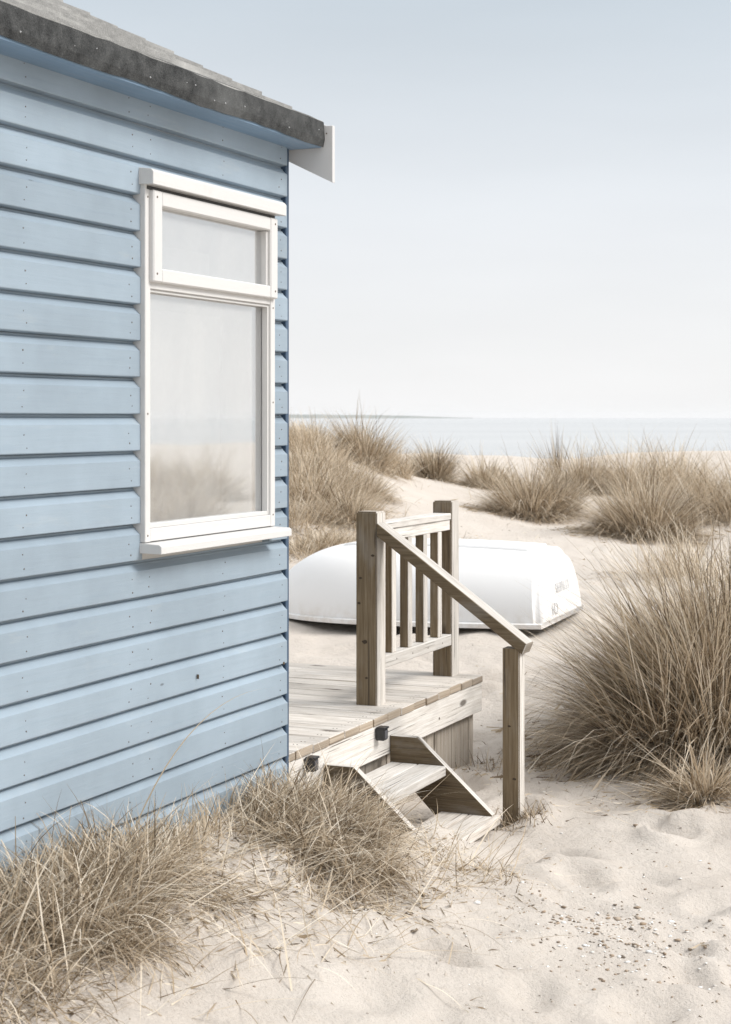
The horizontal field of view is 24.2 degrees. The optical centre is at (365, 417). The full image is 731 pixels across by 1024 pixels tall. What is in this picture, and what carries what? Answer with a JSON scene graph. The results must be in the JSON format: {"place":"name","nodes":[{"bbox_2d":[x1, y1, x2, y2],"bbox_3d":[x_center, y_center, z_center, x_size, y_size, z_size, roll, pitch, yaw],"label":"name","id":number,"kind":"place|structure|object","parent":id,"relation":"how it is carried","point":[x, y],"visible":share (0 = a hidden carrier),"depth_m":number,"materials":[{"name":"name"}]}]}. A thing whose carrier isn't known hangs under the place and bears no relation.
{"place":"outdoors","nodes":[
{"label":"outdoors","id":0,"kind":"place"},
{"bbox_2d":[0,449,730,1023],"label":"ground","id":1,"kind":"structure","parent":0,"point":[682,857],"depth_m":5.19,"materials":[{"name":"beige sand"}]},
{"bbox_2d":[0,0,334,886],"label":"beach hut","id":2,"kind":"object","parent":1,"relation":"on","point":[144,410],"visible":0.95,"depth_m":5.01,"materials":[{"name":"blue paint"}]},
{"bbox_2d":[131,167,291,554],"bbox_3d":[-0.556,-0.121,5.445,0.285,1.247,1.051,0,0,24],"label":"window","id":3,"kind":"structure","parent":2,"relation":"in","point":[208,271],"depth_m":5.39,"materials":[{"name":"white paint"}]},
{"bbox_2d":[0,688,468,1023],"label":"grass tussock","id":4,"kind":"object","parent":1,"relation":"on","point":[79,913],"depth_m":4.28,"materials":[{"name":"plant"}]},
{"bbox_2d":[289,421,327,438],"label":"grass tussock","id":5,"kind":"object","parent":1,"relation":"on","point":[309,428],"depth_m":20.48,"materials":[{"name":"plant"}]},
{"bbox_2d":[289,523,353,563],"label":"grass tussock","id":6,"kind":"object","parent":1,"relation":"on","point":[313,549],"depth_m":14.25,"materials":[{"name":"plant"}]},
{"bbox_2d":[289,485,355,540],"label":"grass tussock","id":7,"kind":"object","parent":1,"relation":"on","point":[296,515],"depth_m":15.34,"materials":[{"name":"plant"}]},
{"bbox_2d":[289,523,355,551],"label":"grass tussock","id":8,"kind":"object","parent":1,"relation":"on","point":[320,536],"depth_m":14.55,"materials":[{"name":"plant"}]},
{"bbox_2d":[289,407,392,478],"bbox_3d":[-0.702,0.262,18.857,2.111,0.962,2.150,0,0,0],"label":"grass tussock","id":9,"kind":"object","parent":1,"relation":"on","point":[311,435],"depth_m":18.83,"materials":[{"name":"plant"}]},
{"bbox_2d":[289,434,405,517],"bbox_3d":[-0.591,0.570,16.672,2.130,0.850,2.310,0,0,0],"label":"grass tussock","id":10,"kind":"object","parent":1,"relation":"on","point":[297,478],"depth_m":16.57,"materials":[{"name":"plant"}]},
{"bbox_2d":[292,476,408,532],"bbox_3d":[-0.209,0.772,15.748,1.334,0.615,1.424,0,0,0],"label":"grass tussock","id":11,"kind":"object","parent":1,"relation":"on","point":[359,505],"depth_m":15.67,"materials":[{"name":"plant"}]},
{"bbox_2d":[289,431,417,506],"bbox_3d":[-0.363,0.490,17.565,1.847,0.896,1.806,0,0,0],"label":"grass tussock","id":12,"kind":"object","parent":1,"relation":"on","point":[368,478],"depth_m":17.55,"materials":[{"name":"plant"}]},
{"bbox_2d":[312,390,421,486],"bbox_3d":[-0.006,0.259,19.625,1.549,1.170,1.556,0,0,0],"label":"grass tussock","id":13,"kind":"object","parent":1,"relation":"on","point":[380,452],"depth_m":19.43,"materials":[{"name":"plant"}]},
{"bbox_2d":[289,663,482,805],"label":"wooden deck","id":14,"kind":"structure","parent":1,"relation":"on","point":[433,712],"depth_m":7.29,"materials":[{"name":"brown wood"}]},
{"bbox_2d":[304,755,319,771],"bbox_3d":[-0.196,1.261,6.210,0.044,0.054,0.046,0,0,24],"label":"deck lamp","id":15,"kind":"object","parent":14,"relation":"attached to","point":[313,760],"visible":0.75,"depth_m":6.19,"materials":[{"name":"black plastic"}]},
{"bbox_2d":[375,725,388,740],"bbox_3d":[0.066,1.261,6.808,0.044,0.054,0.046,0,0,24],"label":"deck lamp","id":16,"kind":"object","parent":14,"relation":"attached to","point":[381,732],"visible":1,"depth_m":6.79,"materials":[{"name":"black plastic"}]},
{"bbox_2d":[356,500,458,705],"bbox_3d":[0.199,0.795,7.550,0.098,0.814,0.983,0,0,24],"label":"deck railing","id":17,"kind":"object","parent":14,"relation":"on","point":[378,652],"visible":0.94,"depth_m":7.41,"materials":[{"name":"brown wood"}]},
{"bbox_2d":[170,741,608,963],"bbox_3d":[0.017,1.368,5.454,1.899,0.614,1.832,0,0,0],"label":"grass tussock","id":18,"kind":"object","parent":1,"relation":"on","point":[306,807],"depth_m":5.34,"materials":[{"name":"plant"}]},
{"bbox_2d":[375,435,429,483],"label":"grass tussock","id":19,"kind":"object","parent":1,"relation":"on","point":[406,475],"depth_m":20.45,"materials":[{"name":"plant"}]},
{"bbox_2d":[324,734,499,842],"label":"wooden steps","id":20,"kind":"structure","parent":1,"relation":"on","point":[415,755],"depth_m":6.77,"materials":[{"name":"brown wood"}]},
{"bbox_2d":[289,538,583,628],"bbox_3d":[0.339,1.030,10.946,1.900,0.475,1.240,-1,0,20],"label":"dinghy","id":21,"kind":"object","parent":1,"relation":"on","point":[322,583],"visible":0.65,"depth_m":10.49,"materials":[{"name":"white plastic"}]},
{"bbox_2d":[398,437,479,482],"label":"grass tussock","id":22,"kind":"object","parent":1,"relation":"on","point":[432,471],"depth_m":21.64,"materials":[{"name":"plant"}]},
{"bbox_2d":[156,766,730,1021],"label":"pebbles","id":23,"kind":"object","parent":1,"relation":"on","point":[610,935],"visible":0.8,"depth_m":5.20,"materials":[{"name":"grey stone"}]},
{"bbox_2d":[377,522,532,825],"bbox_3d":[0.362,1.195,6.983,0.651,1.510,0.092,0,0,24],"label":"stair handrail","id":24,"kind":"object","parent":1,"relation":"on","point":[518,641],"visible":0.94,"depth_m":6.85,"materials":[{"name":"brown wood"}]},
{"bbox_2d":[439,442,531,490],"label":"grass tussock","id":25,"kind":"object","parent":1,"relation":"on","point":[475,471],"depth_m":21.12,"materials":[{"name":"plant"}]},
{"bbox_2d":[452,441,609,525],"bbox_3d":[1.807,0.663,18.643,2.029,1.002,1.997,0,0,0],"label":"grass tussock","id":26,"kind":"object","parent":1,"relation":"on","point":[528,500],"depth_m":18.41,"materials":[{"name":"plant"}]},
{"bbox_2d":[524,417,574,482],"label":"grass tussock","id":27,"kind":"object","parent":1,"relation":"on","point":[553,460],"depth_m":21.59,"materials":[{"name":"plant"}]},
{"bbox_2d":[515,429,645,497],"bbox_3d":[2.595,0.534,20.631,1.738,0.845,1.740,0,0,18],"label":"grass tussock","id":28,"kind":"object","parent":1,"relation":"on","point":[596,471],"depth_m":20.38,"materials":[{"name":"plant"}]},
{"bbox_2d":[463,474,730,807],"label":"grass tussock","id":29,"kind":"object","parent":1,"relation":"on","point":[670,681],"depth_m":7.62,"materials":[{"name":"plant"}]},
{"bbox_2d":[540,479,730,688],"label":"grass tussock","id":30,"kind":"object","parent":1,"relation":"on","point":[725,579],"depth_m":9.05,"materials":[{"name":"plant"}]},
{"bbox_2d":[548,439,730,547],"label":"grass tussock","id":31,"kind":"object","parent":1,"relation":"on","point":[611,524],"depth_m":16.67,"materials":[{"name":"plant"}]},
{"bbox_2d":[563,421,730,498],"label":"grass tussock","id":32,"kind":"object","parent":1,"relation":"on","point":[657,468],"depth_m":20.27,"materials":[{"name":"plant"}]},
{"bbox_2d":[576,503,730,588],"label":"grass tussock","id":33,"kind":"object","parent":1,"relation":"on","point":[668,557],"depth_m":12.80,"materials":[{"name":"plant"}]},
{"bbox_2d":[605,721,730,813],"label":"grass tussock","id":34,"kind":"object","parent":1,"relation":"on","point":[715,787],"depth_m":7.00,"materials":[{"name":"plant"}]},
{"bbox_2d":[615,435,730,530],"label":"grass tussock","id":35,"kind":"object","parent":1,"relation":"on","point":[720,493],"depth_m":17.86,"materials":[{"name":"plant"}]},
{"bbox_2d":[0,418,730,1023],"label":"sparse grass","id":36,"kind":"structure","parent":0,"point":[214,822],"depth_m":5.12,"materials":[{"name":"plant"}]},
{"bbox_2d":[289,414,457,417],"bbox_3d":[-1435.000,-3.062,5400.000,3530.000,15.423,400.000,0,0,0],"label":"hills","id":37,"kind":"structure","parent":0,"point":[327,416],"depth_m":5218.39,"materials":[{"name":"grey"}]},
{"bbox_2d":[63,0,730,417],"label":"sky","id":38,"kind":"structure","parent":0,"point":[526,212],"materials":[{"name":"white"}]},
{"bbox_2d":[289,418,730,458],"bbox_3d":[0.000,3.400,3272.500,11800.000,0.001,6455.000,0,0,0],"label":"sea","id":39,"kind":"structure","parent":0,"point":[512,436],"depth_m":355.68,"materials":[{"name":"liquid"}]}
]}

